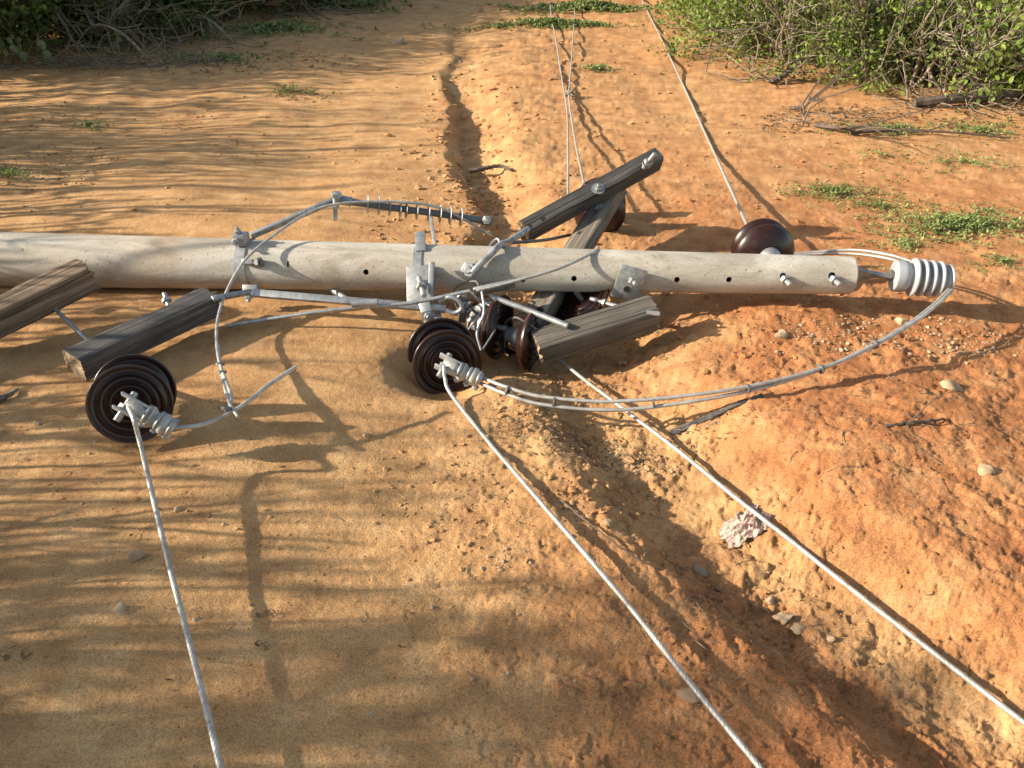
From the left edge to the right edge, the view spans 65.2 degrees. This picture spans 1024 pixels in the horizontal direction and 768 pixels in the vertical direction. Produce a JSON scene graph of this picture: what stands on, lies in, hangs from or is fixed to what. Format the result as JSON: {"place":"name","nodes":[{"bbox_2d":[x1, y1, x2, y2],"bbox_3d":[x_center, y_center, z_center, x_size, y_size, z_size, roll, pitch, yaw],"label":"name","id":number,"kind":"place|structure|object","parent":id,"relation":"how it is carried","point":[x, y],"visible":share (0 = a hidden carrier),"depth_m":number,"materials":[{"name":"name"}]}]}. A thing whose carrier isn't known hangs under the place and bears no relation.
{"place":"outdoors","nodes":[
{"label":"outdoors","id":0,"kind":"place"},
{"bbox_2d":[0,0,1023,767],"bbox_3d":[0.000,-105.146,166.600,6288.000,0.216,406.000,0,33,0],"label":"ground","id":1,"kind":"structure","parent":0,"point":[64,564],"depth_m":2.40,"materials":[{"name":"orange soil"}]},
{"bbox_2d":[0,388,18,400],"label":"stick","id":2,"kind":"object","parent":1,"relation":"on","point":[5,396],"visible":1,"depth_m":2.61,"materials":[{"name":"grey wood"}]},
{"bbox_2d":[6,37,28,63],"bbox_3d":[-4.466,-3.017,7.236,0.128,0.235,0.048,-16,36,-23],"label":"prickly pear","id":3,"kind":"object","parent":1,"relation":"on","point":[15,49],"visible":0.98,"depth_m":7.21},
{"bbox_2d":[0,3,43,54],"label":"shrub","id":4,"kind":"object","parent":1,"relation":"on","point":[1,52],"visible":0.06,"depth_m":7.20,"materials":[{"name":"green plant"}]},
{"bbox_2d":[0,0,81,55],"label":"shrub","id":5,"kind":"object","parent":1,"relation":"on","point":[15,18],"visible":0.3,"depth_m":7.66,"materials":[{"name":"green plant"}]},
{"bbox_2d":[0,0,84,62],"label":"shrub","id":6,"kind":"object","parent":1,"relation":"on","point":[26,11],"visible":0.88,"depth_m":7.24,"materials":[{"name":"green plant"}]},
{"bbox_2d":[36,34,51,61],"bbox_3d":[-4.256,-3.050,7.272,0.095,0.271,0.040,-7,33,-11],"label":"prickly pear","id":7,"kind":"object","parent":1,"relation":"on","point":[41,44],"visible":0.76,"depth_m":7.28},
{"bbox_2d":[0,259,100,339],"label":"broken crossarm","id":8,"kind":"object","parent":1,"relation":"on","point":[37,298],"visible":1,"depth_m":2.89,"materials":[{"name":"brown wood"}]},
{"bbox_2d":[52,3,80,51],"bbox_3d":[-4.693,-3.679,7.842,1.319,0.684,0.361,18,37,26],"label":"dead branch","id":9,"kind":"object","parent":1,"relation":"on","point":[66,28],"visible":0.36,"depth_m":7.66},
{"bbox_2d":[6,0,153,41],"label":"shrub","id":10,"kind":"object","parent":1,"relation":"on","point":[73,15],"visible":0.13,"depth_m":7.91,"materials":[{"name":"green plant"}]},
{"bbox_2d":[18,0,161,53],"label":"shrub","id":11,"kind":"object","parent":1,"relation":"on","point":[119,23],"visible":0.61,"depth_m":7.86,"materials":[{"name":"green plant"}]},
{"bbox_2d":[5,0,203,54],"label":"shrub","id":12,"kind":"object","parent":1,"relation":"on","point":[95,34],"visible":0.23,"depth_m":7.96,"materials":[{"name":"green plant"}]},
{"bbox_2d":[59,9,149,59],"bbox_3d":[-3.856,-3.281,7.502,0.951,0.429,0.226,16,36,23],"label":"dead branch","id":13,"kind":"object","parent":1,"relation":"on","point":[135,45],"visible":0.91,"depth_m":7.48,"materials":[{"name":"wood"}]},
{"bbox_2d":[113,31,120,52],"bbox_3d":[-3.776,-3.263,7.638,0.093,0.212,0.028,0,33,0],"label":"prickly pear","id":14,"kind":"object","parent":1,"relation":"on","point":[118,38],"visible":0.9,"depth_m":7.63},
{"bbox_2d":[112,601,126,614],"bbox_3d":[-0.915,0.525,1.865,0.032,0.027,0.030,0,33,0],"label":"stone","id":15,"kind":"object","parent":1,"relation":"on","point":[120,608],"visible":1,"depth_m":1.86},
{"bbox_2d":[85,354,176,442],"bbox_3d":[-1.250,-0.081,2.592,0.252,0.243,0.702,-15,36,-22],"label":"disc insulator","id":16,"kind":"object","parent":1,"relation":"on","point":[149,380],"visible":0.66,"depth_m":2.35,"materials":[{"name":"brown ceramic"}]},
{"bbox_2d":[112,391,178,439],"bbox_3d":[-1.046,0.089,2.284,0.170,0.157,0.088,0,33,0],"label":"strain clamp","id":17,"kind":"object","parent":16,"relation":"attached to","point":[163,423],"visible":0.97,"depth_m":2.26,"materials":[{"name":"metal"}]},
{"bbox_2d":[127,406,223,767],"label":"power cable","id":18,"kind":"object","parent":17,"relation":"attached to","point":[199,681],"visible":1,"depth_m":1.80,"materials":[{"name":"metal"}]},
{"bbox_2d":[174,365,296,429],"bbox_3d":[-0.814,0.050,2.387,0.410,0.064,0.060,-25,40,-33],"label":"cable tail","id":19,"kind":"object","parent":17,"relation":"attached to","point":[248,400],"visible":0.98,"depth_m":2.37},
{"bbox_2d":[126,550,144,562],"bbox_3d":[-0.944,0.432,2.008,0.042,0.024,0.038,25,40,33],"label":"stone","id":20,"kind":"object","parent":1,"relation":"on","point":[134,555],"visible":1,"depth_m":2.00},
{"bbox_2d":[62,287,223,381],"bbox_3d":[-1.301,-0.203,2.841,0.157,0.121,0.574,20,38,29],"label":"broken crossarm","id":21,"kind":"object","parent":1,"relation":"on","point":[86,360],"visible":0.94,"depth_m":2.78,"materials":[{"name":"grey wood"}]},
{"bbox_2d":[56,0,261,44],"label":"shrub","id":22,"kind":"object","parent":1,"relation":"on","point":[180,15],"visible":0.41,"depth_m":8.16,"materials":[{"name":"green plant"}]},
{"bbox_2d":[127,0,250,34],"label":"shrub","id":23,"kind":"object","parent":1,"relation":"on","point":[225,8],"visible":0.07,"depth_m":8.71,"materials":[{"name":"green plant"}]},
{"bbox_2d":[155,5,235,43],"bbox_3d":[-3.235,-3.796,8.421,0.806,0.339,0.469,3,33,5],"label":"dead branch","id":24,"kind":"object","parent":1,"relation":"on","point":[222,30],"visible":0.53,"depth_m":8.27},
{"bbox_2d":[139,0,283,32],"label":"shrub","id":25,"kind":"object","parent":1,"relation":"on","point":[196,5],"visible":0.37,"depth_m":8.62,"materials":[{"name":"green plant"}]},
{"bbox_2d":[139,0,315,12],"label":"shrub","id":26,"kind":"object","parent":1,"relation":"on","point":[279,9],"visible":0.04,"depth_m":9.62,"materials":[{"name":"green plant"}]},
{"bbox_2d":[203,0,288,20],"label":"shrub","id":27,"kind":"object","parent":1,"relation":"on","point":[237,12],"visible":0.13,"depth_m":9.30,"materials":[{"name":"green plant"}]},
{"bbox_2d":[283,0,339,9],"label":"shrub","id":28,"kind":"object","parent":1,"relation":"on","point":[284,4],"visible":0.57,"depth_m":10.23,"materials":[{"name":"green plant"}]},
{"bbox_2d":[391,37,404,44],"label":"stone","id":29,"kind":"object","parent":1,"relation":"on","point":[398,41],"visible":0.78,"depth_m":8.27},
{"bbox_2d":[0,226,889,301],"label":"utility pole","id":30,"kind":"object","parent":1,"relation":"on","point":[420,268],"visible":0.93,"depth_m":3.12,"materials":[{"name":"concrete"}]},
{"bbox_2d":[211,289,251,301],"bbox_3d":[-1.056,-0.333,3.010,0.023,0.052,0.162,24,40,32],"label":"bolt","id":31,"kind":"object","parent":30,"relation":"attached to","point":[231,295],"visible":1,"depth_m":3.00,"materials":[{"name":"metal"}]},
{"bbox_2d":[328,288,347,296],"bbox_3d":[-0.668,-0.345,3.170,0.024,0.038,0.183,-28,42,-36],"label":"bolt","id":32,"kind":"object","parent":30,"relation":"attached to","point":[335,291],"visible":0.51,"depth_m":3.18,"materials":[{"name":"metal"}]},
{"bbox_2d":[225,289,469,327],"bbox_3d":[-0.615,-0.282,2.998,0.920,0.125,0.022,-2,33,-4],"label":"tie rod","id":33,"kind":"object","parent":30,"relation":"attached to","point":[314,312],"visible":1,"depth_m":2.99,"materials":[{"name":"metal"}]},
{"bbox_2d":[351,298,378,307],"bbox_3d":[-0.549,-0.303,2.990,0.099,0.033,0.028,-1,33,-2],"label":"splice sleeve","id":34,"kind":"object","parent":33,"relation":"attached to","point":[364,302],"visible":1,"depth_m":2.98,"materials":[{"name":"metal"}]},
{"bbox_2d":[251,289,445,312],"bbox_3d":[-0.624,-0.318,3.070,0.742,0.088,0.032,1,33,1],"label":"brace bar","id":35,"kind":"object","parent":30,"relation":"attached to","point":[316,298],"visible":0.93,"depth_m":3.06,"materials":[{"name":"metal"}]},
{"bbox_2d":[250,191,492,244],"bbox_3d":[-0.565,-0.693,3.292,0.966,0.170,0.285,0,33,0],"label":"bracket arm","id":36,"kind":"object","parent":30,"relation":"attached to","point":[406,209],"visible":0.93,"depth_m":3.33},
{"bbox_2d":[215,200,491,417],"bbox_3d":[-0.728,-0.414,2.968,0.657,0.227,1.504,16,36,24],"label":"guy wire","id":37,"kind":"object","parent":36,"relation":"attached to","point":[221,371],"visible":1,"depth_m":3.08,"materials":[{"name":"metal"}]},
{"bbox_2d":[438,295,463,314],"bbox_3d":[-0.229,-0.298,3.011,0.100,0.078,0.029,6,33,9],"label":"hook fitting","id":38,"kind":"object","parent":30,"relation":"attached to","point":[459,302],"visible":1,"depth_m":3.00,"materials":[{"name":"metal"}]},
{"bbox_2d":[458,293,469,322],"bbox_3d":[-0.185,-0.287,3.074,0.047,0.129,0.061,0,33,0],"label":"hanger fitting","id":39,"kind":"object","parent":30,"relation":"attached to","point":[465,301],"visible":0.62,"depth_m":3.07,"materials":[{"name":"metal"}]},
{"bbox_2d":[452,280,478,309],"bbox_3d":[-0.175,-0.327,3.114,0.145,0.166,0.054,19,37,27],"label":"wire scrap","id":40,"kind":"object","parent":30,"relation":"hanging from","point":[457,286],"visible":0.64,"depth_m":3.11,"materials":[{"name":"metal"}]},
{"bbox_2d":[473,279,515,295],"bbox_3d":[-0.066,-0.365,3.030,0.164,0.074,0.035,-4,33,-6],"label":"flat link","id":41,"kind":"object","parent":30,"relation":"attached to","point":[501,288],"visible":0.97,"depth_m":3.03,"materials":[{"name":"metal"}]},
{"bbox_2d":[476,291,485,349],"bbox_3d":[-0.116,-0.236,2.990,0.030,0.179,0.142,5,33,7],"label":"hook wire","id":42,"kind":"object","parent":41,"relation":"hanging from","point":[480,321],"visible":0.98,"depth_m":2.98,"materials":[{"name":"metal"}]},
{"bbox_2d":[470,226,530,274],"bbox_3d":[-0.024,-0.565,3.215,0.080,0.101,0.487,15,36,22],"label":"curved brace","id":43,"kind":"object","parent":30,"relation":"attached to","point":[487,257],"visible":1,"depth_m":3.08,"materials":[{"name":"metal"}]},
{"bbox_2d":[510,233,570,244],"bbox_3d":[0.132,-0.615,3.415,0.377,0.081,0.046,-27,41,-35],"label":"slack wire","id":44,"kind":"object","parent":43,"relation":"attached to","point":[541,240],"visible":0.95,"depth_m":3.38,"materials":[{"name":"metal"}]},
{"bbox_2d":[476,246,598,292],"bbox_3d":[0.131,-0.434,3.056,0.560,0.094,0.113,-17,36,-25],"label":"thin wire","id":45,"kind":"object","parent":30,"relation":"on","point":[540,273],"visible":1,"depth_m":3.00,"materials":[{"name":"metal"}]},
{"bbox_2d":[555,289,608,320],"bbox_3d":[0.271,-0.333,3.191,0.222,0.187,0.243,0,33,0],"label":"disc insulator","id":46,"kind":"object","parent":30,"relation":"attached to","point":[574,304],"visible":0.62,"depth_m":3.16,"materials":[{"name":"brown ceramic"}]},
{"bbox_2d":[886,258,956,296],"bbox_3d":[1.576,-0.410,3.080,0.252,0.148,0.154,0,33,0],"label":"post insulator","id":47,"kind":"object","parent":30,"relation":"attached to","point":[921,277],"visible":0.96,"depth_m":3.04,"materials":[{"name":"grey ceramic"}]},
{"bbox_2d":[795,252,897,260],"bbox_3d":[1.382,-0.525,3.314,0.547,0.097,0.119,19,37,27],"label":"tie wire","id":48,"kind":"object","parent":47,"relation":"attached to","point":[857,254],"visible":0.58,"depth_m":3.35,"materials":[{"name":"metal"}]},
{"bbox_2d":[794,249,910,261],"bbox_3d":[1.382,-0.536,3.315,0.544,0.106,0.122,19,37,26],"label":"tie wire","id":49,"kind":"object","parent":47,"relation":"attached to","point":[868,251],"visible":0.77,"depth_m":3.33,"materials":[{"name":"metal"}]},
{"bbox_2d":[407,302,482,393],"bbox_3d":[-0.271,-0.142,3.002,0.253,0.256,0.356,-9,34,-14],"label":"disc insulator","id":50,"kind":"object","parent":1,"relation":"on","point":[434,335],"visible":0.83,"depth_m":2.90,"materials":[{"name":"brown ceramic"}]},
{"bbox_2d":[434,353,484,390],"bbox_3d":[-0.184,-0.045,2.788,0.177,0.126,0.088,5,33,7],"label":"strain clamp","id":51,"kind":"object","parent":1,"relation":"on","point":[457,370],"visible":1,"depth_m":2.76,"materials":[{"name":"metal"}]},
{"bbox_2d":[442,365,763,767],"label":"power cable","id":52,"kind":"object","parent":51,"relation":"attached to","point":[739,742],"visible":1,"depth_m":1.89,"materials":[{"name":"metal"}]},
{"bbox_2d":[479,288,952,411],"bbox_3d":[0.796,-0.090,2.751,1.810,0.193,0.381,-6,33,-10],"label":"jumper cable","id":53,"kind":"object","parent":51,"relation":"attached to","point":[821,368],"visible":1,"depth_m":2.64,"materials":[{"name":"metal"}]},
{"bbox_2d":[466,295,498,327],"bbox_3d":[-0.124,-0.294,3.222,0.179,0.094,0.090,-27,41,-35],"label":"strain clamp","id":54,"kind":"object","parent":1,"relation":"on","point":[477,308],"visible":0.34,"depth_m":3.19,"materials":[{"name":"metal"}]},
{"bbox_2d":[470,295,543,371],"bbox_3d":[-0.022,-0.205,3.097,0.297,0.274,0.254,14,35,20],"label":"disc insulator","id":55,"kind":"object","parent":1,"relation":"on","point":[519,339],"visible":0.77,"depth_m":3.04,"materials":[{"name":"brown ceramic"}]},
{"bbox_2d":[462,301,478,315],"bbox_3d":[-0.147,-0.275,3.082,0.110,0.106,0.019,-16,36,-23],"label":"wire scrap","id":56,"kind":"object","parent":55,"relation":"on","point":[473,310],"visible":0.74,"depth_m":3.07,"materials":[{"name":"metal"}]},
{"bbox_2d":[468,302,498,329],"bbox_3d":[-0.118,-0.253,3.043,0.141,0.118,0.016,-12,35,-19],"label":"wire scrap","id":57,"kind":"object","parent":55,"relation":"on","point":[473,322],"visible":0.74,"depth_m":3.04,"materials":[{"name":"metal"}]},
{"bbox_2d":[502,346,515,354],"bbox_3d":[-0.023,-0.138,3.201,0.096,0.035,0.053,18,37,26],"label":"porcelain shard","id":58,"kind":"object","parent":1,"relation":"on","point":[508,350],"visible":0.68,"depth_m":3.18,"materials":[{"name":"brown ceramic"}]},
{"bbox_2d":[0,14,1022,767],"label":"soil clods","id":59,"kind":"object","parent":1,"relation":"on","point":[608,424],"visible":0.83,"depth_m":2.85,"materials":[{"name":"soil"}]},
{"bbox_2d":[0,0,1023,273],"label":"weeds","id":60,"kind":"object","parent":1,"relation":"on","point":[958,220],"visible":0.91,"depth_m":5.38,"materials":[{"name":"green plant"}]},
{"bbox_2d":[0,0,1023,693],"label":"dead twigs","id":61,"kind":"object","parent":1,"relation":"on","point":[122,60],"depth_m":7.22,"materials":[{"name":"wood"}]},
{"bbox_2d":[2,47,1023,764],"bbox_3d":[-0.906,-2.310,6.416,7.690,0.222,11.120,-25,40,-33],"label":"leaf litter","id":62,"kind":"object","parent":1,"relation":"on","point":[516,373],"visible":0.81,"depth_m":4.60,"materials":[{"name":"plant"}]},
{"bbox_2d":[37,61,1023,767],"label":"pebbles","id":63,"kind":"object","parent":1,"relation":"on","point":[811,335],"visible":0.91,"depth_m":2.91,"materials":[{"name":"stone"}]},
{"bbox_2d":[550,1,568,193],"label":"power cable","id":64,"kind":"object","parent":1,"relation":"on","point":[566,112],"visible":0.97,"depth_m":5.55,"materials":[{"name":"metal"}]},
{"bbox_2d":[515,189,626,328],"bbox_3d":[0.279,-0.568,3.432,0.108,0.301,1.124,13,35,19],"label":"crossarm","id":65,"kind":"object","parent":1,"relation":"on","point":[590,228],"visible":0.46,"depth_m":3.46,"materials":[{"name":"grey wood"}]},
{"bbox_2d":[516,312,525,328],"bbox_3d":[0.034,-0.231,3.060,0.034,0.085,0.073,11,34,16],"label":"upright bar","id":66,"kind":"object","parent":65,"relation":"attached to","point":[521,315],"visible":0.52,"depth_m":3.05,"materials":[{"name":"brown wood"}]},
{"bbox_2d":[516,148,663,243],"bbox_3d":[0.374,-0.847,3.567,0.791,0.317,0.156,-20,38,-28],"label":"crossarm","id":67,"kind":"object","parent":65,"relation":"attached to","point":[576,202],"visible":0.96,"depth_m":3.54,"materials":[{"name":"grey wood"}]},
{"bbox_2d":[568,6,584,184],"bbox_3d":[0.923,-5.940,11.822,0.096,0.183,18.635,2,33,3],"label":"power cable","id":68,"kind":"object","parent":1,"relation":"on","point":[580,167],"visible":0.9,"depth_m":5.42,"materials":[{"name":"metal"}]},
{"bbox_2d":[531,295,660,363],"bbox_3d":[0.302,-0.230,3.027,0.486,0.206,0.243,-6,33,-9],"label":"broken crossarm","id":69,"kind":"object","parent":1,"relation":"on","point":[613,322],"visible":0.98,"depth_m":2.95,"materials":[{"name":"grey wood"}]},
{"bbox_2d":[489,293,568,328],"bbox_3d":[0.063,-0.275,2.984,0.328,0.069,0.033,16,36,23],"label":"push brace","id":70,"kind":"object","parent":69,"relation":"attached to","point":[536,313],"visible":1,"depth_m":2.98,"materials":[{"name":"metal"}]},
{"bbox_2d":[574,177,625,231],"bbox_3d":[0.438,-0.856,3.940,0.272,0.262,0.315,0,33,0],"label":"disc insulator","id":71,"kind":"object","parent":1,"relation":"on","point":[616,221],"visible":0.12,"depth_m":3.89,"materials":[{"name":"brown ceramic"}]},
{"bbox_2d":[560,499,769,611],"bbox_3d":[0.371,0.477,2.110,0.608,0.130,0.115,17,37,25],"label":"stick","id":72,"kind":"object","parent":1,"relation":"on","point":[603,534],"visible":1,"depth_m":2.08,"materials":[{"name":"wood"}]},
{"bbox_2d":[676,687,699,703],"bbox_3d":[0.380,0.667,1.719,0.054,0.032,0.045,0,33,0],"label":"stone","id":73,"kind":"object","parent":1,"relation":"on","point":[688,694],"visible":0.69,"depth_m":1.71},
{"bbox_2d":[642,0,747,224],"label":"power cable","id":74,"kind":"object","parent":1,"relation":"on","point":[723,173],"visible":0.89,"depth_m":5.17,"materials":[{"name":"metal"}]},
{"bbox_2d":[693,565,708,576],"bbox_3d":[0.507,0.509,2.161,0.047,0.028,0.035,7,33,11],"label":"stone","id":75,"kind":"object","parent":1,"relation":"on","point":[700,570],"visible":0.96,"depth_m":2.15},
{"bbox_2d":[637,0,772,35],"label":"shrub","id":76,"kind":"object","parent":1,"relation":"on","point":[679,12],"visible":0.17,"depth_m":9.04,"materials":[{"name":"green plant"}]},
{"bbox_2d":[670,393,763,434],"bbox_3d":[0.676,0.108,2.642,0.304,0.149,0.038,-4,33,-6],"label":"buried branch","id":77,"kind":"object","parent":1,"relation":"on","point":[711,416],"visible":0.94,"depth_m":2.62,"materials":[{"name":"grey wood"}]},
{"bbox_2d":[642,0,824,54],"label":"shrub","id":78,"kind":"object","parent":1,"relation":"on","point":[687,2],"visible":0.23,"depth_m":7.70,"materials":[{"name":"green plant"}]},
{"bbox_2d":[641,0,828,68],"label":"shrub","id":79,"kind":"object","parent":1,"relation":"on","point":[727,7],"visible":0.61,"depth_m":7.37,"materials":[{"name":"green plant"}]},
{"bbox_2d":[719,503,771,547],"bbox_3d":[0.659,0.400,2.267,0.155,0.073,0.097,-12,35,-18],"label":"crumpled rag","id":80,"kind":"object","parent":1,"relation":"on","point":[739,528],"visible":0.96,"depth_m":2.25,"materials":[{"name":"fabric"}]},
{"bbox_2d":[731,218,794,254],"bbox_3d":[1.061,-0.550,3.382,0.248,0.285,0.305,5,33,8],"label":"disc insulator","id":81,"kind":"object","parent":1,"relation":"on","point":[764,236],"visible":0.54,"depth_m":3.29,"materials":[{"name":"brown ceramic"}]},
{"bbox_2d":[765,595,774,604],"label":"stone","id":82,"kind":"object","parent":1,"relation":"on","point":[769,600],"visible":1,"depth_m":2.08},
{"bbox_2d":[774,329,788,338],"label":"stone","id":83,"kind":"object","parent":1,"relation":"on","point":[782,334],"visible":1,"depth_m":2.95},
{"bbox_2d":[772,612,793,624],"bbox_3d":[0.689,0.597,2.029,0.055,0.027,0.035,0,33,0],"label":"stone","id":84,"kind":"object","parent":1,"relation":"on","point":[782,618],"visible":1,"depth_m":2.02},
{"bbox_2d":[558,358,1023,725],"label":"power cable","id":85,"kind":"object","parent":1,"relation":"on","point":[933,652],"visible":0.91,"depth_m":2.08,"materials":[{"name":"metal"}]},
{"bbox_2d":[790,622,805,634],"bbox_3d":[0.719,0.615,2.011,0.036,0.024,0.032,-21,38,-29],"label":"stone","id":86,"kind":"object","parent":1,"relation":"on","point":[797,628],"visible":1,"depth_m":2.00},
{"bbox_2d":[684,0,922,66],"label":"shrub","id":87,"kind":"object","parent":1,"relation":"on","point":[781,24],"visible":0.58,"depth_m":7.07,"materials":[{"name":"green plant"}]},
{"bbox_2d":[769,17,842,84],"bbox_3d":[2.477,-2.902,6.905,1.147,0.399,0.546,-19,38,-27],"label":"dead branch","id":88,"kind":"object","parent":1,"relation":"on","point":[779,78],"visible":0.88,"depth_m":6.62,"materials":[{"name":"wood"}]},
{"bbox_2d":[826,635,835,642],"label":"stone","id":89,"kind":"object","parent":1,"relation":"on","point":[830,638],"visible":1,"depth_m":1.96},
{"bbox_2d":[789,44,906,109],"bbox_3d":[2.400,-2.140,5.659,0.744,0.469,0.303,23,39,31],"label":"dead branch","id":90,"kind":"object","parent":1,"relation":"on","point":[812,99],"visible":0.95,"depth_m":5.73,"materials":[{"name":"wood"}]},
{"bbox_2d":[740,0,956,60],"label":"shrub","id":91,"kind":"object","parent":1,"relation":"on","point":[798,49],"visible":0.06,"depth_m":7.46,"materials":[{"name":"green plant"}]},
{"bbox_2d":[753,0,954,77],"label":"shrub","id":92,"kind":"object","parent":1,"relation":"on","point":[823,10],"visible":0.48,"depth_m":6.60,"materials":[{"name":"green plant"}]},
{"bbox_2d":[734,0,1001,96],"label":"shrub","id":93,"kind":"object","parent":1,"relation":"on","point":[899,6],"visible":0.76,"depth_m":6.46,"materials":[{"name":"green plant"}]},
{"bbox_2d":[813,105,945,134],"bbox_3d":[2.413,-1.719,5.191,0.528,0.246,0.716,-9,34,-13],"label":"dead branch","id":94,"kind":"object","parent":1,"relation":"on","point":[855,127],"visible":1,"depth_m":5.21,"materials":[{"name":"wood"}]},
{"bbox_2d":[752,0,1022,87],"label":"shrub","id":95,"kind":"object","parent":1,"relation":"on","point":[916,72],"visible":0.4,"depth_m":6.45,"materials":[{"name":"green plant"}]},
{"bbox_2d":[894,317,909,324],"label":"stone","id":96,"kind":"object","parent":1,"relation":"on","point":[900,320],"visible":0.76,"depth_m":3.09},
{"bbox_2d":[896,62,908,102],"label":"dead branch","id":97,"kind":"object","parent":1,"relation":"on","point":[905,81],"visible":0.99,"depth_m":6.01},
{"bbox_2d":[873,390,957,427],"bbox_3d":[1.223,0.076,2.416,0.250,0.132,0.036,-6,33,-9],"label":"stick","id":98,"kind":"object","parent":1,"relation":"on","point":[911,422],"visible":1,"depth_m":2.45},
{"bbox_2d":[868,0,977,70],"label":"broadleaf shrub","id":99,"kind":"object","parent":1,"relation":"on","point":[924,43],"visible":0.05,"depth_m":6.86,"materials":[{"name":"green plant"}]},
{"bbox_2d":[849,112,1019,138],"bbox_3d":[2.779,-1.706,5.280,1.101,0.153,0.155,2,33,3],"label":"dead branch","id":100,"kind":"object","parent":1,"relation":"on","point":[932,131],"visible":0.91,"depth_m":5.30,"materials":[{"name":"wood"}]},
{"bbox_2d":[868,0,1023,111],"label":"shrub","id":101,"kind":"object","parent":1,"relation":"on","point":[958,63],"visible":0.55,"depth_m":6.10,"materials":[{"name":"green plant"}]},
{"bbox_2d":[940,379,962,391],"bbox_3d":[1.473,0.014,2.688,0.061,0.056,0.073,-19,37,-26],"label":"stone","id":102,"kind":"object","parent":1,"relation":"on","point":[948,384],"visible":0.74,"depth_m":2.67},
{"bbox_2d":[904,0,1023,107],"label":"shrub","id":103,"kind":"object","parent":1,"relation":"on","point":[990,22],"visible":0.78,"depth_m":5.82,"materials":[{"name":"green plant"}]},
{"bbox_2d":[904,0,1023,119],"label":"shrub","id":104,"kind":"object","parent":1,"relation":"on","point":[989,30],"visible":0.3,"depth_m":6.05,"materials":[{"name":"green plant"}]},
{"bbox_2d":[912,89,1023,106],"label":"dead branch","id":105,"kind":"object","parent":1,"relation":"on","point":[936,100],"visible":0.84,"depth_m":5.96,"materials":[{"name":"wood"}]},
{"bbox_2d":[977,463,995,475],"bbox_3d":[1.352,0.248,2.283,0.048,0.031,0.042,0,33,0],"label":"stone","id":106,"kind":"object","parent":1,"relation":"on","point":[983,469],"visible":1,"depth_m":2.27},
{"bbox_2d":[982,30,1023,100],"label":"broadleaf shrub","id":107,"kind":"object","parent":1,"relation":"on","point":[1019,76],"visible":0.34,"depth_m":6.09,"materials":[{"name":"green plant"}]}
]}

